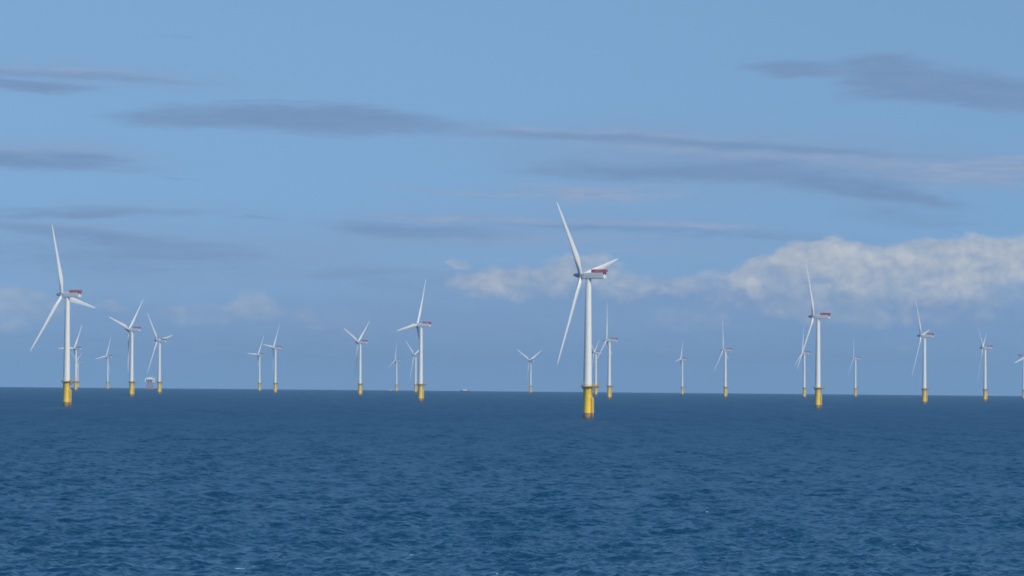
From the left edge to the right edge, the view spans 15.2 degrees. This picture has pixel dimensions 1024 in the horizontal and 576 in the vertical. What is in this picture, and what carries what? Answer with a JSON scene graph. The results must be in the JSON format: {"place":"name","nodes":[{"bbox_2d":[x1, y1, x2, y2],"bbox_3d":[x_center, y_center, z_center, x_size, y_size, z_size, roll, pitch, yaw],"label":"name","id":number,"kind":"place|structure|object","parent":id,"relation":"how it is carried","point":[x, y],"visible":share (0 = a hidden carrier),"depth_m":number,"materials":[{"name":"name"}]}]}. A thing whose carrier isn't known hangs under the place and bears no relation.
{"place":"outdoors","nodes":[
{"label":"outdoors","id":0,"kind":"place"},
{"bbox_2d":[0,387,1023,575],"bbox_3d":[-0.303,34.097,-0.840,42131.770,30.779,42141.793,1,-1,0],"label":"sea","id":1,"kind":"structure","parent":0,"point":[184,482],"depth_m":735.21,"materials":[{"name":"liquid"}]},
{"bbox_2d":[30,226,94,405],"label":"wind turbine","id":2,"kind":"object","parent":1,"relation":"in","point":[69,298],"visible":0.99,"depth_m":2768.94,"materials":[{"name":"metal"}]},
{"bbox_2d":[58,326,81,390],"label":"wind turbine","id":3,"kind":"object","parent":1,"relation":"in","point":[76,368],"visible":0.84,"depth_m":7290.92,"materials":[{"name":"metal"}]},
{"bbox_2d":[71,352,81,387],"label":"wind turbine","id":4,"kind":"object","parent":1,"relation":"in","point":[77,369],"visible":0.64,"depth_m":11315.15,"materials":[{"name":"metal"}]},
{"bbox_2d":[96,338,111,388],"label":"wind turbine","id":5,"kind":"object","parent":1,"relation":"in","point":[107,384],"visible":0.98,"depth_m":9378.00,"materials":[{"name":"metal"}]},
{"bbox_2d":[109,300,142,396],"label":"wind turbine","id":6,"kind":"object","parent":1,"relation":"in","point":[131,387],"visible":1,"depth_m":4604.46,"materials":[{"name":"metal"}]},
{"bbox_2d":[145,376,154,389],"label":"offshore substation","id":7,"kind":"object","parent":1,"relation":"in","point":[148,380],"visible":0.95,"depth_m":9546.63,"materials":[{"name":"metal"}]},
{"bbox_2d":[147,313,171,393],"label":"wind turbine","id":8,"kind":"object","parent":1,"relation":"in","point":[159,364],"visible":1,"depth_m":5831.75,"materials":[{"name":"metal"}]},
{"bbox_2d":[247,336,263,390],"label":"wind turbine","id":9,"kind":"object","parent":1,"relation":"in","point":[259,355],"visible":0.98,"depth_m":8500.36,"materials":[{"name":"metal"}]},
{"bbox_2d":[263,327,281,392],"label":"wind turbine","id":10,"kind":"object","parent":1,"relation":"in","point":[274,360],"visible":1,"depth_m":6832.85,"materials":[{"name":"metal"}]},
{"bbox_2d":[344,321,369,395],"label":"wind turbine","id":11,"kind":"object","parent":1,"relation":"in","point":[359,383],"visible":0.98,"depth_m":5776.47,"materials":[{"name":"metal"}]},
{"bbox_2d":[388,343,400,391],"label":"wind turbine","id":12,"kind":"object","parent":1,"relation":"in","point":[396,384],"visible":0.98,"depth_m":9859.54,"materials":[{"name":"metal"}]},
{"bbox_2d":[406,342,418,392],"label":"wind turbine","id":13,"kind":"object","parent":1,"relation":"in","point":[415,378],"visible":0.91,"depth_m":8190.48,"materials":[{"name":"metal"}]},
{"bbox_2d":[397,281,430,400],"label":"wind turbine","id":14,"kind":"object","parent":1,"relation":"in","point":[420,369],"visible":0.98,"depth_m":4047.02,"materials":[{"name":"metal"}]},
{"bbox_2d":[518,350,541,392],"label":"wind turbine","id":15,"kind":"object","parent":1,"relation":"in","point":[530,385],"visible":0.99,"depth_m":9489.50,"materials":[{"name":"metal"}]},
{"bbox_2d":[557,203,617,418],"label":"wind turbine","id":16,"kind":"object","parent":1,"relation":"in","point":[599,272],"visible":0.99,"depth_m":2160.82,"materials":[{"name":"metal"}]},
{"bbox_2d":[592,344,601,395],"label":"wind turbine","id":17,"kind":"object","parent":1,"relation":"in","point":[595,377],"visible":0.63,"depth_m":7218.03,"materials":[{"name":"metal"}]},
{"bbox_2d":[595,317,617,398],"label":"wind turbine","id":18,"kind":"object","parent":1,"relation":"in","point":[608,385],"visible":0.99,"depth_m":5264.85,"materials":[{"name":"metal"}]},
{"bbox_2d":[675,345,686,394],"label":"wind turbine","id":19,"kind":"object","parent":1,"relation":"in","point":[681,377],"visible":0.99,"depth_m":8742.39,"materials":[{"name":"metal"}]},
{"bbox_2d":[715,336,731,397],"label":"wind turbine","id":20,"kind":"object","parent":1,"relation":"in","point":[725,372],"visible":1,"depth_m":6508.55,"materials":[{"name":"metal"}]},
{"bbox_2d":[794,328,810,397],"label":"wind turbine","id":21,"kind":"object","parent":1,"relation":"in","point":[803,357],"visible":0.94,"depth_m":6931.67,"materials":[{"name":"metal"}]},
{"bbox_2d":[797,264,830,407],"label":"wind turbine","id":22,"kind":"object","parent":1,"relation":"in","point":[817,388],"visible":0.99,"depth_m":3375.16,"materials":[{"name":"metal"}]},
{"bbox_2d":[848,346,860,396],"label":"wind turbine","id":23,"kind":"object","parent":1,"relation":"in","point":[855,388],"visible":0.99,"depth_m":8013.89,"materials":[{"name":"metal"}]},
{"bbox_2d":[912,303,933,403],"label":"wind turbine","id":24,"kind":"object","parent":1,"relation":"in","point":[925,335],"visible":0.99,"depth_m":4553.26,"materials":[{"name":"metal"}]},
{"bbox_2d":[977,327,992,400],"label":"wind turbine","id":25,"kind":"object","parent":1,"relation":"in","point":[985,388],"visible":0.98,"depth_m":5789.67,"materials":[{"name":"metal"}]},
{"bbox_2d":[1015,355,1023,398],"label":"wind turbine","id":26,"kind":"object","parent":1,"relation":"in","point":[1023,375],"visible":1,"depth_m":7167.68,"materials":[{"name":"metal"}]},
{"bbox_2d":[0,0,1023,395],"label":"sky","id":27,"kind":"structure","parent":0,"point":[241,171],"materials":[{"name":"blue"}]}
]}

